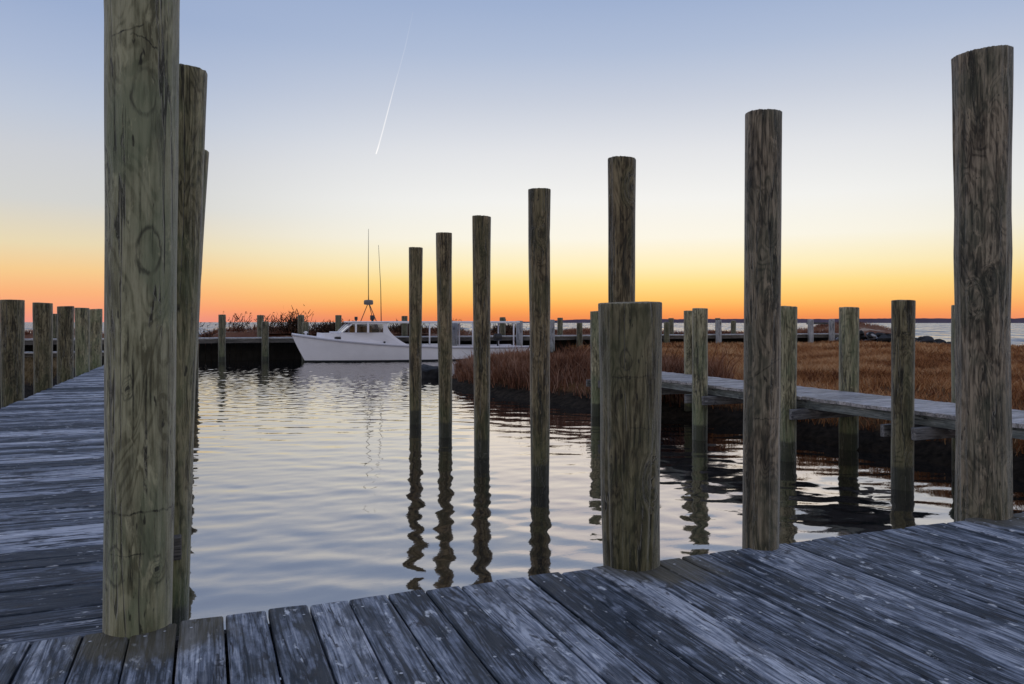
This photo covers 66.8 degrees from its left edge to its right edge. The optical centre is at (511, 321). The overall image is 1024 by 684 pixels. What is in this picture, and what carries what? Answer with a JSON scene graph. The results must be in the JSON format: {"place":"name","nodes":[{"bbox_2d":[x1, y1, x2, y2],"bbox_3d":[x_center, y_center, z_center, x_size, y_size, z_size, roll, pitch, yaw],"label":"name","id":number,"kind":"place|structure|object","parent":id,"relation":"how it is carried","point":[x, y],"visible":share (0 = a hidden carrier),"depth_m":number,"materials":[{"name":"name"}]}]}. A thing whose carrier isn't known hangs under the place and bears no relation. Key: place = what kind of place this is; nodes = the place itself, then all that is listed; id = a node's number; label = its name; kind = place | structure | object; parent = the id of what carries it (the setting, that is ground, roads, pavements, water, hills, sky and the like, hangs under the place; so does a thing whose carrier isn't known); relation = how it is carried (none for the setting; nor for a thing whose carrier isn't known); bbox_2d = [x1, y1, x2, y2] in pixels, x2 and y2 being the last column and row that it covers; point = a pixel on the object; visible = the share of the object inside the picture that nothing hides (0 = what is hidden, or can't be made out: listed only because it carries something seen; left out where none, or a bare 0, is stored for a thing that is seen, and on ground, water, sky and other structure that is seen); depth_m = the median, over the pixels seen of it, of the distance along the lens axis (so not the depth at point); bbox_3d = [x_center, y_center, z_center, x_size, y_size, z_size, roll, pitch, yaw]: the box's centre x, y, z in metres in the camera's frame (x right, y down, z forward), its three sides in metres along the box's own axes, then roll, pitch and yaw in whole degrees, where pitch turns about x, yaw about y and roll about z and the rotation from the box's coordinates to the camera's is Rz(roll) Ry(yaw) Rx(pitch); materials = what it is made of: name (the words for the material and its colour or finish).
{"place":"outdoors","nodes":[
{"label":"outdoors","id":0,"kind":"place"},
{"bbox_2d":[0,360,74,408],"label":"mud bank","id":1,"kind":"structure","parent":0,"point":[28,390],"depth_m":18.41,"materials":[{"name":"brown soil"}]},
{"bbox_2d":[0,355,74,393],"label":"marsh grass","id":2,"kind":"structure","parent":1,"relation":"on","point":[28,376],"depth_m":22.48,"materials":[{"name":"brown plant"}]},
{"bbox_2d":[25,324,916,353],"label":"sand spit","id":3,"kind":"structure","parent":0,"point":[863,328],"depth_m":39.41,"materials":[{"name":"beige sand"}]},
{"bbox_2d":[199,322,230,336],"bbox_3d":[-14.445,0.442,36.251,2.131,0.936,1.857,0,0,0],"label":"reed clump","id":4,"kind":"object","parent":3,"relation":"on","point":[204,333],"visible":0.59,"depth_m":35.90,"materials":[{"name":"brown plant"}]},
{"bbox_2d":[215,311,256,331],"bbox_3d":[-13.087,-0.015,37.192,2.037,1.053,1.961,0,0,-42],"label":"reed clump","id":5,"kind":"object","parent":3,"relation":"on","point":[238,325],"visible":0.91,"depth_m":37.09,"materials":[{"name":"brown plant"}]},
{"bbox_2d":[251,312,286,333],"bbox_3d":[-11.514,0.017,37.154,1.849,1.052,1.593,0,0,-38],"label":"reed clump","id":6,"kind":"object","parent":3,"relation":"on","point":[272,327],"visible":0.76,"depth_m":37.05,"materials":[{"name":"brown plant"}]},
{"bbox_2d":[271,304,321,332],"bbox_3d":[-10.449,-0.149,37.764,2.379,1.440,2.354,0,0,7],"label":"reed clump","id":7,"kind":"object","parent":3,"relation":"on","point":[291,324],"visible":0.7,"depth_m":37.49,"materials":[{"name":"brown plant"}]},
{"bbox_2d":[309,319,358,332],"bbox_3d":[-8.589,0.117,38.476,3.144,0.911,3.136,0,0,-22],"label":"reed clump","id":8,"kind":"object","parent":3,"relation":"on","point":[329,327],"visible":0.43,"depth_m":37.93,"materials":[{"name":"brown plant"}]},
{"bbox_2d":[381,319,433,333],"bbox_3d":[-5.661,0.145,39.959,3.344,0.940,2.825,0,0,-22],"label":"reed clump","id":9,"kind":"object","parent":3,"relation":"on","point":[396,328],"visible":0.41,"depth_m":39.62,"materials":[{"name":"brown plant"}]},
{"bbox_2d":[25,321,890,337],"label":"dune grass","id":10,"kind":"structure","parent":3,"relation":"on","point":[587,330],"depth_m":43.28,"materials":[{"name":"brown plant"}]},
{"bbox_2d":[490,323,529,334],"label":"reed clump","id":11,"kind":"object","parent":3,"relation":"on","point":[508,328],"visible":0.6,"depth_m":41.72,"materials":[{"name":"brown plant"}]},
{"bbox_2d":[0,0,1023,321],"label":"sky","id":12,"kind":"structure","parent":0,"point":[468,107],"materials":[{"name":"blue"}]},
{"bbox_2d":[25,322,1023,359],"bbox_3d":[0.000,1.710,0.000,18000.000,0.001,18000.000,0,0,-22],"label":"bay water","id":13,"kind":"structure","parent":0,"point":[942,331],"depth_m":241.60,"materials":[{"name":"blue liquid"}]},
{"bbox_2d":[53,314,56,337],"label":"dock piling","id":14,"kind":"object","parent":13,"relation":"in","point":[54,325],"visible":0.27,"depth_m":32.60,"materials":[{"name":"brown wood"}]},
{"bbox_2d":[24,351,103,356],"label":"walkway","id":15,"kind":"structure","parent":13,"relation":"on","point":[26,354],"depth_m":29.48,"materials":[{"name":"grey wood"}]},
{"bbox_2d":[291,229,529,361],"bbox_3d":[-4.478,-1.050,34.837,10.465,6.080,2.804,0,0,-22],"label":"workboat","id":16,"kind":"object","parent":13,"relation":"on","point":[360,343],"visible":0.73,"depth_m":33.26,"materials":[{"name":"white paint"}]},
{"bbox_2d":[24,323,838,361],"bbox_3d":[-4.404,1.170,37.447,51.293,2.280,1.700,0,0,-22],"label":"dock","id":17,"kind":"object","parent":13,"relation":"on","point":[243,348],"visible":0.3,"depth_m":35.52,"materials":[{"name":"grey wood"}]},
{"bbox_2d":[452,323,457,345],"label":"dock piling","id":18,"kind":"object","parent":13,"relation":"in","point":[454,334],"visible":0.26,"depth_m":36.88,"materials":[{"name":"grey wood"}]},
{"bbox_2d":[500,317,505,334],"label":"dock piling","id":19,"kind":"object","parent":13,"relation":"in","point":[502,328],"visible":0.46,"depth_m":39.99,"materials":[{"name":"brown wood"}]},
{"bbox_2d":[516,321,522,345],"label":"dock piling","id":20,"kind":"object","parent":13,"relation":"in","point":[519,333],"visible":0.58,"depth_m":38.13,"materials":[{"name":"grey wood"}]},
{"bbox_2d":[550,320,554,351],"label":"dock piling","id":21,"kind":"object","parent":13,"relation":"in","point":[552,332],"visible":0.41,"depth_m":38.74,"materials":[{"name":"grey wood"}]},
{"bbox_2d":[557,318,562,334],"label":"dock piling","id":22,"kind":"object","parent":13,"relation":"in","point":[559,326],"visible":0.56,"depth_m":41.20,"materials":[{"name":"brown wood"}]},
{"bbox_2d":[577,323,581,346],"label":"dock piling","id":23,"kind":"object","parent":13,"relation":"in","point":[579,332],"visible":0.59,"depth_m":39.32,"materials":[{"name":"brown wood"}]},
{"bbox_2d":[664,322,669,342],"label":"dock piling","id":24,"kind":"object","parent":13,"relation":"in","point":[666,333],"visible":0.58,"depth_m":41.23,"materials":[{"name":"brown wood"}]},
{"bbox_2d":[668,318,673,333],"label":"dock piling","id":25,"kind":"object","parent":13,"relation":"in","point":[671,325],"visible":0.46,"depth_m":43.73,"materials":[{"name":"brown wood"}]},
{"bbox_2d":[716,320,721,343],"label":"dock piling","id":26,"kind":"object","parent":13,"relation":"in","point":[718,330],"visible":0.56,"depth_m":42.43,"materials":[{"name":"grey wood"}]},
{"bbox_2d":[731,321,735,333],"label":"dock piling","id":27,"kind":"object","parent":13,"relation":"in","point":[733,327],"visible":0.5,"depth_m":45.30,"materials":[{"name":"brown wood"}]},
{"bbox_2d":[523,318,1023,322],"bbox_3d":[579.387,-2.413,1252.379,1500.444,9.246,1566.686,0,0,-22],"label":"shore","id":28,"kind":"structure","parent":13,"relation":"on","point":[934,320],"depth_m":1390.62,"materials":[{"name":"brown soil"}]},
{"bbox_2d":[808,319,813,343],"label":"dock piling","id":29,"kind":"object","parent":13,"relation":"in","point":[810,330],"visible":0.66,"depth_m":44.80,"materials":[{"name":"grey wood"}]},
{"bbox_2d":[829,319,834,341],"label":"dock piling","id":30,"kind":"object","parent":13,"relation":"in","point":[832,329],"visible":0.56,"depth_m":45.37,"materials":[{"name":"grey wood"}]},
{"bbox_2d":[102,359,1023,683],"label":"water","id":31,"kind":"structure","parent":0,"point":[318,483],"depth_m":7.79,"materials":[{"name":"grey liquid"}]},
{"bbox_2d":[0,365,103,646],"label":"walkway","id":32,"kind":"structure","parent":31,"relation":"on","point":[51,502],"depth_m":5.71,"materials":[{"name":"grey wood"}]},
{"bbox_2d":[0,299,24,407],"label":"walkway piling","id":33,"kind":"object","parent":32,"relation":"attached to","point":[12,328],"visible":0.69,"depth_m":13.76,"materials":[{"name":"brown wood"}]},
{"bbox_2d":[32,302,52,394],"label":"walkway piling","id":34,"kind":"object","parent":32,"relation":"attached to","point":[42,314],"visible":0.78,"depth_m":16.38,"materials":[{"name":"brown wood"}]},
{"bbox_2d":[57,306,73,384],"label":"walkway piling","id":35,"kind":"object","parent":32,"relation":"attached to","point":[65,343],"visible":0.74,"depth_m":19.01,"materials":[{"name":"brown wood"}]},
{"bbox_2d":[74,308,89,376],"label":"walkway piling","id":36,"kind":"object","parent":32,"relation":"attached to","point":[82,327],"visible":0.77,"depth_m":21.63,"materials":[{"name":"brown wood"}]},
{"bbox_2d":[89,309,102,370],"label":"walkway piling","id":37,"kind":"object","parent":32,"relation":"attached to","point":[95,342],"visible":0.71,"depth_m":24.25,"materials":[{"name":"brown wood"}]},
{"bbox_2d":[102,0,179,645],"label":"dock piling","id":38,"kind":"object","parent":31,"relation":"in","point":[141,96],"visible":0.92,"depth_m":3.48,"materials":[{"name":"brown wood"}]},
{"bbox_2d":[172,63,207,635],"bbox_3d":[-1.775,0.489,4.092,0.320,3.643,0.267,0,0,-22],"label":"mooring piling","id":39,"kind":"object","parent":31,"relation":"in","point":[192,98],"visible":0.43,"depth_m":4.04,"materials":[{"name":"brown wood"}]},
{"bbox_2d":[196,334,198,388],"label":"mooring piling","id":40,"kind":"object","parent":31,"relation":"in","point":[197,377],"visible":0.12,"depth_m":19.95,"materials":[{"name":"brown wood"}]},
{"bbox_2d":[196,150,208,367],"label":"mooring piling","id":41,"kind":"object","parent":31,"relation":"in","point":[206,157],"visible":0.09,"depth_m":6.19,"materials":[{"name":"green wood"}]},
{"bbox_2d":[218,314,225,361],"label":"dock piling","id":42,"kind":"object","parent":31,"relation":"in","point":[221,337],"visible":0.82,"depth_m":33.10,"materials":[{"name":"brown wood"}]},
{"bbox_2d":[257,315,263,336],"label":"dock piling","id":43,"kind":"object","parent":31,"relation":"in","point":[260,318],"visible":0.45,"depth_m":35.61,"materials":[{"name":"brown wood"}]},
{"bbox_2d":[261,321,268,360],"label":"dock piling","id":44,"kind":"object","parent":31,"relation":"in","point":[265,340],"visible":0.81,"depth_m":33.74,"materials":[{"name":"brown wood"}]},
{"bbox_2d":[298,315,303,333],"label":"dock piling","id":45,"kind":"object","parent":31,"relation":"in","point":[300,319],"visible":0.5,"depth_m":36.28,"materials":[{"name":"brown wood"}]},
{"bbox_2d":[302,322,308,360],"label":"dock piling","id":46,"kind":"object","parent":31,"relation":"in","point":[305,326],"visible":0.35,"depth_m":34.37,"materials":[{"name":"brown wood"}]},
{"bbox_2d":[335,315,341,330],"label":"dock piling","id":47,"kind":"object","parent":31,"relation":"in","point":[338,322],"visible":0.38,"depth_m":36.93,"materials":[{"name":"brown wood"}]},
{"bbox_2d":[402,316,407,335],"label":"dock piling","id":48,"kind":"object","parent":31,"relation":"in","point":[404,327],"visible":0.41,"depth_m":38.10,"materials":[{"name":"brown wood"}]},
{"bbox_2d":[409,247,422,424],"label":"mooring piling","id":49,"kind":"object","parent":31,"relation":"in","point":[415,305],"visible":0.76,"depth_m":12.93,"materials":[{"name":"brown wood"}]},
{"bbox_2d":[421,364,438,378],"bbox_3d":[-2.506,1.531,23.612,0.788,0.566,0.778,19,-4,27],"label":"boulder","id":50,"kind":"object","parent":31,"relation":"in","point":[429,372],"visible":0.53,"depth_m":23.29,"materials":[{"name":"grey stone"}]},
{"bbox_2d":[436,232,451,437],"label":"mooring piling","id":51,"kind":"object","parent":31,"relation":"in","point":[444,278],"visible":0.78,"depth_m":11.49,"materials":[{"name":"brown wood"}]},
{"bbox_2d":[472,215,490,457],"bbox_3d":[-0.386,0.581,9.838,0.238,3.858,0.235,0,0,-22],"label":"mooring piling","id":52,"kind":"object","parent":31,"relation":"in","point":[481,235],"visible":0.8,"depth_m":9.76,"materials":[{"name":"brown wood"}]},
{"bbox_2d":[0,512,1023,683],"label":"dock","id":53,"kind":"object","parent":31,"relation":"on","point":[940,603],"visible":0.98,"depth_m":3.52,"materials":[{"name":"grey wood"}]},
{"bbox_2d":[528,188,550,486],"bbox_3d":[0.288,0.555,8.156,0.236,3.910,0.239,0,0,-22],"label":"mooring piling","id":54,"kind":"object","parent":31,"relation":"in","point":[539,201],"visible":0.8,"depth_m":8.06,"materials":[{"name":"brown wood"}]},
{"bbox_2d":[590,311,599,415],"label":"catwalk piling","id":55,"kind":"object","parent":31,"relation":"in","point":[595,365],"visible":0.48,"depth_m":14.12,"materials":[{"name":"brown wood"}]},
{"bbox_2d":[608,156,635,302],"bbox_3d":[0.920,0.566,6.504,0.237,3.888,0.237,0,0,-22],"label":"mooring piling","id":56,"kind":"object","parent":31,"relation":"in","point":[621,219],"visible":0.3,"depth_m":6.40,"materials":[{"name":"brown wood"}]},
{"bbox_2d":[598,301,661,572],"bbox_3d":[0.685,1.045,4.523,0.373,2.331,0.367,0,0,-22],"label":"dock piling","id":57,"kind":"object","parent":31,"relation":"in","point":[630,345],"visible":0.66,"depth_m":4.38,"materials":[{"name":"brown wood"}]},
{"bbox_2d":[684,310,691,410],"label":"catwalk piling","id":58,"kind":"object","parent":31,"relation":"in","point":[687,344],"visible":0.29,"depth_m":13.70,"materials":[{"name":"brown wood"}]},
{"bbox_2d":[586,371,1023,440],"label":"catwalk","id":59,"kind":"object","parent":58,"relation":"on","point":[934,419],"visible":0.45,"depth_m":9.25,"materials":[{"name":"grey wood"}]},
{"bbox_2d":[692,308,707,440],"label":"catwalk piling","id":60,"kind":"object","parent":31,"relation":"in","point":[699,367],"visible":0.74,"depth_m":11.20,"materials":[{"name":"brown wood"}]},
{"bbox_2d":[742,109,781,550],"bbox_3d":[1.561,0.597,4.861,0.249,3.826,0.233,0,0,-22],"label":"mooring piling","id":61,"kind":"object","parent":31,"relation":"in","point":[762,330],"visible":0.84,"depth_m":4.77,"materials":[{"name":"brown wood"}]},
{"bbox_2d":[780,306,796,461],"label":"catwalk piling","id":62,"kind":"object","parent":31,"relation":"in","point":[788,394],"visible":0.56,"depth_m":9.53,"materials":[{"name":"brown wood"}]},
{"bbox_2d":[839,307,858,450],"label":"catwalk piling","id":63,"kind":"object","parent":31,"relation":"in","point":[849,365],"visible":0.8,"depth_m":10.34,"materials":[{"name":"brown wood"}]},
{"bbox_2d":[891,300,915,490],"bbox_3d":[4.009,1.091,7.965,0.227,2.638,0.227,0,0,-22],"label":"catwalk piling","id":64,"kind":"object","parent":31,"relation":"in","point":[903,314],"visible":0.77,"depth_m":7.88,"materials":[{"name":"brown wood"}]},
{"bbox_2d":[951,305,955,469],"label":"catwalk piling","id":65,"kind":"object","parent":31,"relation":"in","point":[953,370],"visible":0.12,"depth_m":8.98,"materials":[{"name":"brown wood"}]},
{"bbox_2d":[951,45,1013,521],"bbox_3d":[3.443,0.109,5.688,0.410,4.202,0.399,0,0,-22],"label":"dock piling","id":66,"kind":"object","parent":31,"relation":"in","point":[982,103],"visible":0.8,"depth_m":5.54,"materials":[{"name":"grey wood"}]},
{"bbox_2d":[452,348,1023,481],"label":"marsh ground","id":67,"kind":"structure","parent":0,"point":[936,451],"depth_m":11.47,"materials":[{"name":"brown soil"}]},
{"bbox_2d":[452,336,742,406],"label":"bank grass","id":68,"kind":"structure","parent":67,"relation":"on","point":[567,364],"depth_m":17.79,"materials":[{"name":"brown plant"}]},
{"bbox_2d":[565,340,1023,456],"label":"salt meadow grass","id":69,"kind":"structure","parent":67,"relation":"on","point":[817,364],"depth_m":20.04,"materials":[{"name":"brown plant"}]},
{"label":"boulder","id":70,"kind":"object","parent":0,"visible":0},
{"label":"boulder","id":71,"kind":"object","parent":70,"relation":"on","visible":0},
{"bbox_2d":[876,335,890,341],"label":"boulder","id":72,"kind":"object","parent":71,"relation":"on","point":[884,338],"visible":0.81,"depth_m":45.63,"materials":[{"name":"grey stone"}]},
{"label":"boulder","id":73,"kind":"object","parent":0,"visible":0},
{"bbox_2d":[866,332,875,337],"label":"boulder","id":74,"kind":"object","parent":73,"relation":"on","point":[868,335],"visible":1,"depth_m":45.84,"materials":[{"name":"grey stone"}]},
{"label":"boulder","id":75,"kind":"object","parent":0,"visible":0},
{"bbox_2d":[921,337,933,342],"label":"boulder","id":76,"kind":"object","parent":75,"relation":"on","point":[928,339],"visible":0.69,"depth_m":43.74,"materials":[{"name":"grey stone"}]},
{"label":"boulder","id":77,"kind":"object","parent":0,"visible":0},
{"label":"boulder","id":78,"kind":"object","parent":77,"relation":"on","visible":0},
{"bbox_2d":[934,339,945,342],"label":"boulder","id":79,"kind":"object","parent":78,"relation":"on","point":[939,340],"visible":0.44,"depth_m":45.08,"materials":[{"name":"grey stone"}]}
]}

